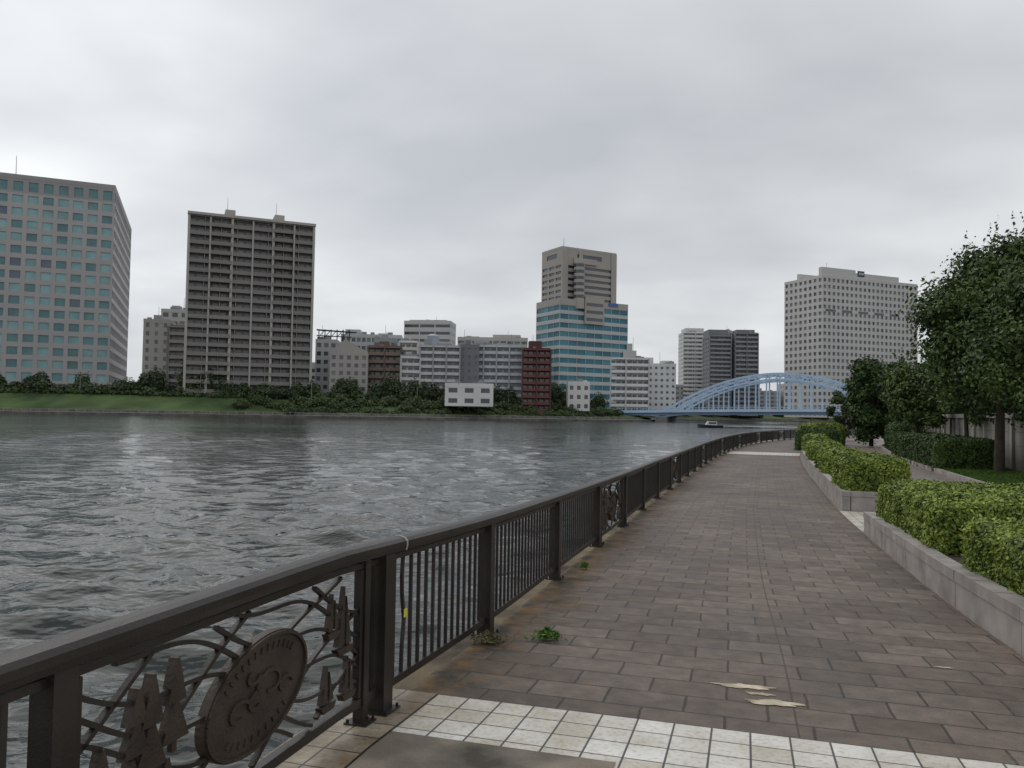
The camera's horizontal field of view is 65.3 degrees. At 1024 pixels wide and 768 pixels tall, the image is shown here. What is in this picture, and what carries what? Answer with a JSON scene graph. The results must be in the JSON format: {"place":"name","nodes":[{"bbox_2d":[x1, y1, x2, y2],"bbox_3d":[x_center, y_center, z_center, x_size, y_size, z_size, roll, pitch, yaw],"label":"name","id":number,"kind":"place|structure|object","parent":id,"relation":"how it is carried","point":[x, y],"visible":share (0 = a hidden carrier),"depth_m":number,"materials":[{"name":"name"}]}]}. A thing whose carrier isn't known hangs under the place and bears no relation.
{"place":"outdoors","nodes":[
{"label":"outdoors","id":0,"kind":"place"},
{"bbox_2d":[0,191,130,384],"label":"building facade","id":1,"kind":"object","parent":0,"point":[120,283],"visible":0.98,"depth_m":340.14,"materials":[{"name":"concrete"}]},
{"bbox_2d":[165,321,184,386],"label":"apartment block","id":2,"kind":"structure","parent":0,"point":[176,347],"depth_m":325.13,"materials":[{"name":"grey concrete"}]},
{"bbox_2d":[169,329,183,378],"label":"windows","id":3,"kind":"structure","parent":2,"relation":"in","point":[172,330],"depth_m":325.90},
{"bbox_2d":[331,340,366,351],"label":"gable wall","id":4,"kind":"structure","parent":0,"point":[345,346],"depth_m":322.62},
{"bbox_2d":[367,335,402,390],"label":"brown apartment block","id":5,"kind":"structure","parent":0,"point":[384,358],"depth_m":334.95,"materials":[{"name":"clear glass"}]},
{"bbox_2d":[368,349,399,388],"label":"windows","id":6,"kind":"structure","parent":5,"relation":"in","point":[370,350],"depth_m":335.26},
{"bbox_2d":[399,337,417,355],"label":"apartment block","id":7,"kind":"structure","parent":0,"point":[408,344],"depth_m":352.65,"materials":[{"name":"white concrete"}]},
{"bbox_2d":[0,392,833,419],"bbox_3d":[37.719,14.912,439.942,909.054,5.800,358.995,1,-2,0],"label":"levee slope","id":8,"kind":"structure","parent":0,"point":[87,401],"depth_m":289.18,"materials":[{"name":"green plant"}]},
{"bbox_2d":[0,387,624,417],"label":"levee shrubs","id":9,"kind":"object","parent":8,"relation":"on","point":[333,405],"visible":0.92,"depth_m":298.61,"materials":[{"name":"plant"}]},
{"bbox_2d":[445,387,492,406],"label":"building wall","id":10,"kind":"structure","parent":8,"relation":"on","point":[476,396],"depth_m":302.01,"materials":[{"name":"concrete"}]},
{"bbox_2d":[448,388,489,402],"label":"dark windows glass","id":11,"kind":"object","parent":10,"relation":"attached to","point":[467,390],"visible":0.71,"depth_m":302.28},
{"bbox_2d":[445,383,493,387],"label":"parapet","id":12,"kind":"structure","parent":10,"relation":"on","point":[469,385],"depth_m":302.12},
{"bbox_2d":[566,385,589,410],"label":"building wall","id":13,"kind":"structure","parent":8,"relation":"on","point":[575,392],"depth_m":335.06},
{"bbox_2d":[570,386,587,407],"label":"dark windows glass","id":14,"kind":"object","parent":13,"relation":"attached to","point":[579,396],"visible":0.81,"depth_m":335.30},
{"bbox_2d":[46,411,801,420],"bbox_3d":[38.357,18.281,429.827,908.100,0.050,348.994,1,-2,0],"label":"river walkway","id":15,"kind":"structure","parent":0,"point":[390,416],"depth_m":294.56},
{"bbox_2d":[3,408,571,418],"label":"bank fence","id":16,"kind":"object","parent":15,"relation":"on","point":[292,412],"visible":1,"depth_m":282.13,"materials":[{"name":"grey metal"}]},
{"bbox_2d":[0,408,833,420],"bbox_3d":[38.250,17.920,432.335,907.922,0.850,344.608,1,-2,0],"label":"wall","id":17,"kind":"structure","parent":15,"relation":"on","point":[215,412],"depth_m":290.73,"materials":[{"name":"concrete"}]},
{"bbox_2d":[0,413,925,767],"bbox_3d":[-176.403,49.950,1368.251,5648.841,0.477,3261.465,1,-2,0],"label":"river water","id":18,"kind":"structure","parent":0,"point":[104,517],"depth_m":23.99,"materials":[{"name":"grey liquid"}]},
{"bbox_2d":[697,421,722,427],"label":"motor boat","id":19,"kind":"object","parent":18,"relation":"on","point":[710,424],"visible":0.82,"depth_m":198.04,"materials":[{"name":"white"}]},
{"bbox_2d":[0,0,1023,390],"label":"sky","id":20,"kind":"structure","parent":0,"point":[725,152],"materials":[{"name":"grey"}]},
{"bbox_2d":[678,328,703,406],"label":"striped apartment tower","id":21,"kind":"structure","parent":0,"point":[690,346],"depth_m":600.60,"materials":[{"name":"white concrete"}]},
{"bbox_2d":[680,334,702,404],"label":"windows","id":22,"kind":"structure","parent":21,"relation":"in","point":[684,334],"depth_m":601.03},
{"bbox_2d":[409,435,1023,765],"bbox_3d":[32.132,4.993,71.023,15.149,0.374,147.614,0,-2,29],"label":"promenade paving","id":23,"kind":"structure","parent":0,"point":[785,578],"depth_m":6.46,"materials":[{"name":"concrete"}]},
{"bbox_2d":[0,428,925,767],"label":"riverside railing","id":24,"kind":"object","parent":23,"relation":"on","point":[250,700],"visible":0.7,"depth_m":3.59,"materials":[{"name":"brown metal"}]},
{"bbox_2d":[469,630,515,644],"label":"weed clump","id":25,"kind":"object","parent":23,"relation":"on","point":[486,636],"visible":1,"depth_m":6.05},
{"bbox_2d":[524,625,567,641],"bbox_3d":[0.278,1.937,6.215,0.319,0.130,0.303,0,-2,19],"label":"weed clump","id":26,"kind":"object","parent":23,"relation":"on","point":[546,632],"visible":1,"depth_m":6.18,"materials":[{"name":"green plant"}]},
{"bbox_2d":[393,435,853,689],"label":"paving edge concrete","id":27,"kind":"object","parent":23,"relation":"on","point":[420,674],"visible":0.32,"depth_m":6.81,"materials":[{"name":"concrete"}]},
{"bbox_2d":[346,694,1023,767],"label":"white tile band","id":28,"kind":"object","parent":23,"relation":"on","point":[624,742],"visible":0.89,"depth_m":4.12,"materials":[{"name":"tile"}]},
{"bbox_2d":[248,688,437,767],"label":"beige tile edge","id":29,"kind":"object","parent":28,"relation":"on","point":[338,744],"visible":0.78,"depth_m":4.02,"materials":[{"name":"tile"}]},
{"bbox_2d":[347,731,615,767],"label":"concrete patch","id":30,"kind":"object","parent":28,"relation":"on","point":[392,749],"visible":1,"depth_m":3.84,"materials":[{"name":"concrete"}]},
{"bbox_2d":[710,682,773,689],"bbox_3d":[1.485,1.941,5.135,0.419,0.005,0.120,1,-2,8],"label":"mortar patch","id":31,"kind":"object","parent":23,"relation":"on","point":[741,685],"visible":1,"depth_m":5.13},
{"bbox_2d":[727,451,799,455],"bbox_3d":[14.334,3.954,45.425,3.856,0.001,3.498,0,-2,20],"label":"white tile crossing","id":32,"kind":"object","parent":23,"relation":"on","point":[766,453],"visible":0.88,"depth_m":45.31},
{"bbox_2d":[746,699,805,706],"bbox_3d":[1.586,1.919,4.809,0.343,0.006,0.131,1,-2,0],"label":"mortar patch","id":33,"kind":"object","parent":23,"relation":"on","point":[771,702],"visible":1,"depth_m":4.81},
{"bbox_2d":[794,426,839,449],"bbox_3d":[20.264,3.607,52.930,2.820,1.632,6.092,0,-2,22],"label":"clipped shrub","id":34,"kind":"object","parent":23,"relation":"on","point":[832,433],"visible":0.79,"depth_m":50.61,"materials":[{"name":"green plant"}]},
{"bbox_2d":[796,421,845,444],"bbox_3d":[23.803,3.822,61.446,3.294,1.937,7.024,0,-2,26],"label":"clipped shrub","id":35,"kind":"object","parent":23,"relation":"on","point":[840,428],"visible":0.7,"depth_m":58.94,"materials":[{"name":"green plant"}]},
{"bbox_2d":[800,437,1023,657],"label":"side walkway","id":36,"kind":"structure","parent":23,"relation":"on","point":[918,472],"depth_m":30.14,"materials":[{"name":"grey tile"}]},
{"bbox_2d":[802,451,878,511],"bbox_3d":[12.544,3.210,31.954,1.391,0.516,31.040,0,-2,18],"label":"stone planter","id":37,"kind":"object","parent":36,"relation":"on","point":[857,501],"visible":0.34,"depth_m":17.40,"materials":[{"name":"stone"}]},
{"bbox_2d":[801,433,829,450],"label":"box hedge","id":38,"kind":"object","parent":37,"relation":"in","point":[806,437],"visible":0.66,"depth_m":40.04,"materials":[{"name":"green plant"}]},
{"bbox_2d":[804,438,844,460],"bbox_3d":[12.923,2.722,33.102,1.486,0.908,6.155,0,-2,19],"label":"box hedge","id":39,"kind":"object","parent":37,"relation":"in","point":[811,445],"visible":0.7,"depth_m":31.16,"materials":[{"name":"green plant"}]},
{"bbox_2d":[813,445,861,474],"bbox_3d":[10.399,2.401,25.301,1.465,0.866,4.643,0,-2,18],"label":"box hedge","id":40,"kind":"object","parent":37,"relation":"in","point":[823,456],"visible":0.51,"depth_m":23.85,"materials":[{"name":"green plant"}]},
{"bbox_2d":[830,451,911,491],"bbox_3d":[8.453,2.070,18.985,1.539,0.930,3.360,0,-2,17],"label":"box hedge","id":41,"kind":"object","parent":37,"relation":"in","point":[862,471],"visible":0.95,"depth_m":17.59,"materials":[{"name":"green plant"}]},
{"bbox_2d":[825,390,855,437],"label":"broadleaf tree","id":42,"kind":"object","parent":36,"relation":"on","point":[837,398],"visible":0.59,"depth_m":75.74,"materials":[{"name":"green plant"}]},
{"bbox_2d":[840,511,863,531],"bbox_3d":[6.869,2.663,15.538,0.576,0.037,3.545,0,-2,16],"label":"light tile strip","id":43,"kind":"object","parent":36,"relation":"on","point":[856,519],"visible":0.5,"depth_m":15.95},
{"bbox_2d":[841,356,901,445],"bbox_3d":[27.401,1.274,59.980,4.708,6.820,5.294,-1,-3,34],"label":"broadleaf tree","id":44,"kind":"object","parent":36,"relation":"on","point":[865,388],"visible":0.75,"depth_m":59.21,"materials":[{"name":"green plant"}]},
{"bbox_2d":[863,512,1023,655],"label":"stone planter","id":45,"kind":"object","parent":36,"relation":"on","point":[993,608],"visible":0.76,"depth_m":7.90,"materials":[{"name":"stone"}]},
{"bbox_2d":[875,478,1023,556],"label":"box hedge","id":46,"kind":"object","parent":45,"relation":"in","point":[930,512],"visible":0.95,"depth_m":9.90,"materials":[{"name":"green plant"}]},
{"bbox_2d":[959,514,1023,596],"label":"box hedge","id":47,"kind":"object","parent":45,"relation":"in","point":[995,546],"visible":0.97,"depth_m":7.40,"materials":[{"name":"green plant"}]},
{"bbox_2d":[881,443,991,484],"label":"verge kerb","id":48,"kind":"structure","parent":23,"relation":"on","point":[949,474],"depth_m":30.07,"materials":[{"name":"concrete"}]},
{"bbox_2d":[926,418,1014,470],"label":"pilasters","id":49,"kind":"object","parent":23,"relation":"on","point":[1012,448],"visible":0.13,"depth_m":36.54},
{"bbox_2d":[933,418,1023,471],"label":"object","id":50,"kind":"object","parent":23,"relation":"on","point":[1019,448],"visible":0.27,"depth_m":33.13,"materials":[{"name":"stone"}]},
{"label":"far bank ground","id":51,"kind":"structure","parent":0,"visible":0},
{"bbox_2d":[0,177,130,384],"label":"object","id":52,"kind":"object","parent":51,"relation":"on","point":[26,182],"visible":0.52,"depth_m":341.52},
{"bbox_2d":[0,206,102,393],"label":"windows","id":53,"kind":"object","parent":52,"relation":"attached to","point":[44,264],"visible":0.21,"depth_m":333.55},
{"bbox_2d":[0,194,119,381],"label":"windows","id":54,"kind":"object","parent":52,"relation":"attached to","point":[58,289],"visible":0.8,"depth_m":338.89,"materials":[{"name":"glass"}]},
{"bbox_2d":[0,179,122,380],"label":"windows glass teal","id":55,"kind":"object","parent":52,"relation":"on","point":[49,189],"visible":0.82,"depth_m":338.92,"materials":[{"name":"glass"}]},
{"bbox_2d":[142,315,175,395],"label":"apartment block","id":56,"kind":"structure","parent":51,"relation":"on","point":[154,340],"depth_m":322.73,"materials":[{"name":"grey concrete"}]},
{"bbox_2d":[145,323,166,385],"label":"windows","id":57,"kind":"structure","parent":56,"relation":"in","point":[147,324],"depth_m":322.73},
{"bbox_2d":[161,298,184,324],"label":"apartment block","id":58,"kind":"structure","parent":51,"relation":"on","point":[175,314],"depth_m":366.46,"materials":[{"name":"grey concrete"}]},
{"bbox_2d":[0,360,608,409],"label":"distant tree row","id":59,"kind":"object","parent":51,"relation":"on","point":[151,381],"visible":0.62,"depth_m":303.43,"materials":[{"name":"plant"}]},
{"bbox_2d":[315,343,337,392],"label":"building wall","id":60,"kind":"structure","parent":51,"relation":"on","point":[322,365],"depth_m":340.33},
{"bbox_2d":[316,343,335,393],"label":"dark windows glass","id":61,"kind":"object","parent":60,"relation":"attached to","point":[333,345],"visible":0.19,"depth_m":340.60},
{"bbox_2d":[315,339,340,343],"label":"parapet","id":62,"kind":"structure","parent":60,"relation":"on","point":[327,341],"depth_m":340.84,"materials":[{"name":"concrete"}]},
{"bbox_2d":[316,329,356,341],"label":"roof steel frame","id":63,"kind":"object","parent":60,"relation":"on","point":[335,331],"visible":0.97,"depth_m":341.74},
{"bbox_2d":[329,355,368,393],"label":"building wall","id":64,"kind":"structure","parent":51,"relation":"on","point":[352,368],"depth_m":322.50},
{"bbox_2d":[331,355,365,390],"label":"dark windows glass","id":65,"kind":"object","parent":64,"relation":"attached to","point":[348,365],"visible":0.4,"depth_m":322.70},
{"bbox_2d":[330,351,368,356],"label":"parapet","id":66,"kind":"structure","parent":64,"relation":"on","point":[349,353],"depth_m":322.64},
{"bbox_2d":[341,326,402,350],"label":"office block","id":67,"kind":"structure","parent":51,"relation":"on","point":[361,339],"depth_m":372.89,"materials":[{"name":"grey concrete"}]},
{"bbox_2d":[374,335,397,345],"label":"office block","id":68,"kind":"structure","parent":51,"relation":"on","point":[393,342],"depth_m":357.25,"materials":[{"name":"grey concrete"}]},
{"bbox_2d":[399,352,420,385],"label":"stepped apartment block","id":69,"kind":"structure","parent":51,"relation":"on","point":[410,366],"depth_m":327.87,"materials":[{"name":"white concrete"}]},
{"bbox_2d":[404,316,455,354],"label":"office block","id":70,"kind":"structure","parent":51,"relation":"on","point":[419,331],"depth_m":401.48,"materials":[{"name":"grey concrete"}]},
{"bbox_2d":[405,324,453,348],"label":"windows","id":71,"kind":"structure","parent":70,"relation":"in","point":[406,325],"depth_m":401.55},
{"bbox_2d":[419,339,460,390],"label":"stepped apartment block","id":72,"kind":"structure","parent":51,"relation":"on","point":[440,364],"depth_m":329.96,"materials":[{"name":"white concrete"}]},
{"bbox_2d":[421,348,458,385],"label":"windows","id":73,"kind":"structure","parent":72,"relation":"in","point":[455,357],"depth_m":330.46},
{"bbox_2d":[458,335,527,347],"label":"office block","id":74,"kind":"structure","parent":51,"relation":"on","point":[516,340],"depth_m":372.97,"materials":[{"name":"grey concrete"}]},
{"bbox_2d":[474,334,522,398],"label":"apartment block","id":75,"kind":"structure","parent":51,"relation":"on","point":[500,364],"depth_m":336.30,"materials":[{"name":"grey concrete"}]},
{"bbox_2d":[479,349,520,393],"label":"windows","id":76,"kind":"structure","parent":75,"relation":"in","point":[511,357],"depth_m":336.65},
{"bbox_2d":[521,341,551,411],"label":"red brick apartment block","id":77,"kind":"structure","parent":51,"relation":"on","point":[536,375],"depth_m":330.60,"materials":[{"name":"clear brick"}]},
{"bbox_2d":[523,352,549,408],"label":"windows","id":78,"kind":"structure","parent":77,"relation":"in","point":[525,359],"depth_m":331.51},
{"bbox_2d":[536,246,627,409],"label":"office tower","id":79,"kind":"structure","parent":51,"relation":"on","point":[581,324],"depth_m":386.19,"materials":[{"name":"glass"}]},
{"bbox_2d":[543,267,560,300],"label":"windows","id":80,"kind":"structure","parent":79,"relation":"in","point":[552,268],"depth_m":390.43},
{"bbox_2d":[543,254,610,302],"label":"windows","id":81,"kind":"structure","parent":79,"relation":"in","point":[552,257],"depth_m":391.67,"materials":[{"name":"glass"}]},
{"bbox_2d":[574,263,602,321],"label":"bay windows","id":82,"kind":"structure","parent":79,"relation":"in","point":[577,264],"depth_m":382.27,"materials":[{"name":"grey glass"}]},
{"bbox_2d":[610,343,649,409],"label":"white apartment block","id":83,"kind":"structure","parent":51,"relation":"on","point":[631,384],"depth_m":391.84,"materials":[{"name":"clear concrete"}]},
{"bbox_2d":[616,361,647,409],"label":"windows","id":84,"kind":"structure","parent":83,"relation":"in","point":[639,362],"depth_m":392.53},
{"bbox_2d":[644,357,675,409],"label":"white apartment block","id":85,"kind":"structure","parent":51,"relation":"on","point":[662,391],"depth_m":402.25,"materials":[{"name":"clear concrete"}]},
{"bbox_2d":[649,367,673,409],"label":"windows","id":86,"kind":"structure","parent":85,"relation":"in","point":[667,380],"depth_m":402.43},
{"bbox_2d":[702,330,731,415],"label":"dark apartment tower","id":87,"kind":"structure","parent":51,"relation":"on","point":[717,358],"depth_m":561.80,"materials":[{"name":"grey concrete"}]},
{"bbox_2d":[703,337,729,408],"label":"windows","id":88,"kind":"structure","parent":87,"relation":"in","point":[710,337],"depth_m":562.14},
{"bbox_2d":[732,330,758,415],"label":"dark apartment tower","id":89,"kind":"structure","parent":51,"relation":"on","point":[745,352],"depth_m":559.30,"materials":[{"name":"grey concrete"}]},
{"bbox_2d":[736,335,756,408],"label":"windows","id":90,"kind":"structure","parent":89,"relation":"in","point":[736,335],"depth_m":559.95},
{"bbox_2d":[671,401,828,419],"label":"distant tree row","id":91,"kind":"object","parent":51,"relation":"on","point":[736,416],"visible":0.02,"depth_m":564.25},
{"bbox_2d":[760,392,778,415],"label":"building wall","id":92,"kind":"structure","parent":51,"relation":"on","point":[764,400],"depth_m":640.07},
{"bbox_2d":[784,263,917,417],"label":"office tower","id":93,"kind":"structure","parent":51,"relation":"on","point":[837,321],"depth_m":463.77,"materials":[{"name":"white concrete"}]},
{"bbox_2d":[786,278,915,408],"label":"windows","id":94,"kind":"structure","parent":93,"relation":"in","point":[824,278],"depth_m":463.19,"materials":[{"name":"glass"}]},
{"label":"verge grass ground","id":95,"kind":"structure","parent":0,"visible":0},
{"bbox_2d":[866,355,938,421],"bbox_3d":[30.780,1.183,63.041,5.272,7.134,5.759,-1,-3,40],"label":"broadleaf tree","id":96,"kind":"object","parent":95,"relation":"on","point":[901,360],"visible":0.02,"depth_m":62.36,"materials":[{"name":"green plant"}]},
{"bbox_2d":[884,421,925,450],"bbox_3d":[26.563,3.529,54.398,2.208,2.058,13.449,0,-2,24],"label":"dark hedge","id":97,"kind":"object","parent":95,"relation":"on","point":[891,428],"visible":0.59,"depth_m":49.20,"materials":[{"name":"green plant"}]},
{"bbox_2d":[878,350,947,432],"bbox_3d":[22.738,1.099,45.108,3.817,5.933,4.113,0,-2,19],"label":"broadleaf tree","id":98,"kind":"object","parent":95,"relation":"on","point":[903,382],"visible":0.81,"depth_m":44.23,"materials":[{"name":"green plant"}]},
{"bbox_2d":[890,431,993,470],"bbox_3d":[20.405,3.111,38.559,2.597,1.511,15.330,0,-2,19],"label":"dark hedge","id":99,"kind":"object","parent":95,"relation":"on","point":[938,450],"visible":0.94,"depth_m":31.87,"materials":[{"name":"green plant"}]},
{"bbox_2d":[895,211,1023,471],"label":"broadleaf tree","id":100,"kind":"object","parent":95,"relation":"on","point":[954,303],"visible":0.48,"depth_m":30.18,"materials":[{"name":"green plant"}]},
{"bbox_2d":[927,362,993,435],"bbox_3d":[21.388,0.404,37.350,3.193,6.512,3.133,1,-2,0],"label":"broadleaf tree","id":101,"kind":"object","parent":95,"relation":"on","point":[947,410],"visible":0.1,"depth_m":37.44,"materials":[{"name":"green plant"}]},
{"bbox_2d":[940,467,1023,485],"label":"verge grass","id":102,"kind":"structure","parent":95,"relation":"on","point":[990,475],"depth_m":28.19,"materials":[{"name":"plant"}]},
{"bbox_2d":[946,212,1023,417],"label":"broadleaf tree","id":103,"kind":"object","parent":95,"relation":"on","point":[1001,367],"visible":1,"depth_m":21.97,"materials":[{"name":"green plant"}]},
{"label":"ground","id":104,"kind":"structure","parent":0,"visible":0},
{"bbox_2d":[0,411,875,422],"bbox_3d":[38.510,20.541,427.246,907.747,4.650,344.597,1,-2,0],"label":"river wall","id":105,"kind":"structure","parent":104,"relation":"on","point":[238,415],"depth_m":286.39,"materials":[{"name":"concrete"}]},
{"bbox_2d":[608,373,846,421],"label":"blue arch bridge","id":106,"kind":"structure","parent":104,"relation":"on","point":[664,415],"depth_m":359.07,"materials":[{"name":"metal"}]},
{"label":"upper terrace","id":107,"kind":"structure","parent":0,"visible":0},
{"bbox_2d":[914,351,1019,413],"bbox_3d":[24.281,0.101,42.239,4.976,7.567,4.910,1,-2,0],"label":"broadleaf tree","id":108,"kind":"object","parent":107,"relation":"on","point":[929,375],"visible":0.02,"depth_m":43.08,"materials":[{"name":"green plant"}]},
{"bbox_2d":[942,413,1023,417],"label":"coping","id":109,"kind":"object","parent":107,"relation":"on","point":[961,415],"visible":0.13,"depth_m":41.33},
{"bbox_3d":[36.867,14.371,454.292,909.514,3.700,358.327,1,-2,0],"label":"levee top","id":110,"kind":"structure","parent":0,"visible":0},
{"bbox_2d":[183,204,315,393],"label":"apartment tower","id":111,"kind":"structure","parent":110,"relation":"on","point":[249,300],"depth_m":309.24,"materials":[{"name":"grey concrete"}]},
{"bbox_2d":[186,218,311,388],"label":"windows","id":112,"kind":"structure","parent":111,"relation":"in","point":[193,219],"depth_m":310.21,"materials":[{"name":"glass"}]},
{"bbox_2d":[460,330,479,382],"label":"grey slab block","id":113,"kind":"structure","parent":110,"relation":"on","point":[469,369],"depth_m":331.60,"materials":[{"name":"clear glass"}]},
{"bbox_2d":[461,348,476,379],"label":"windows","id":114,"kind":"structure","parent":113,"relation":"in","point":[469,356],"depth_m":331.68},
{"label":"roof","id":115,"kind":"object","parent":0,"visible":0},
{"bbox_2d":[0,172,131,231],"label":"parapet","id":116,"kind":"structure","parent":115,"relation":"on","point":[46,179],"depth_m":340.80,"materials":[{"name":"concrete"}]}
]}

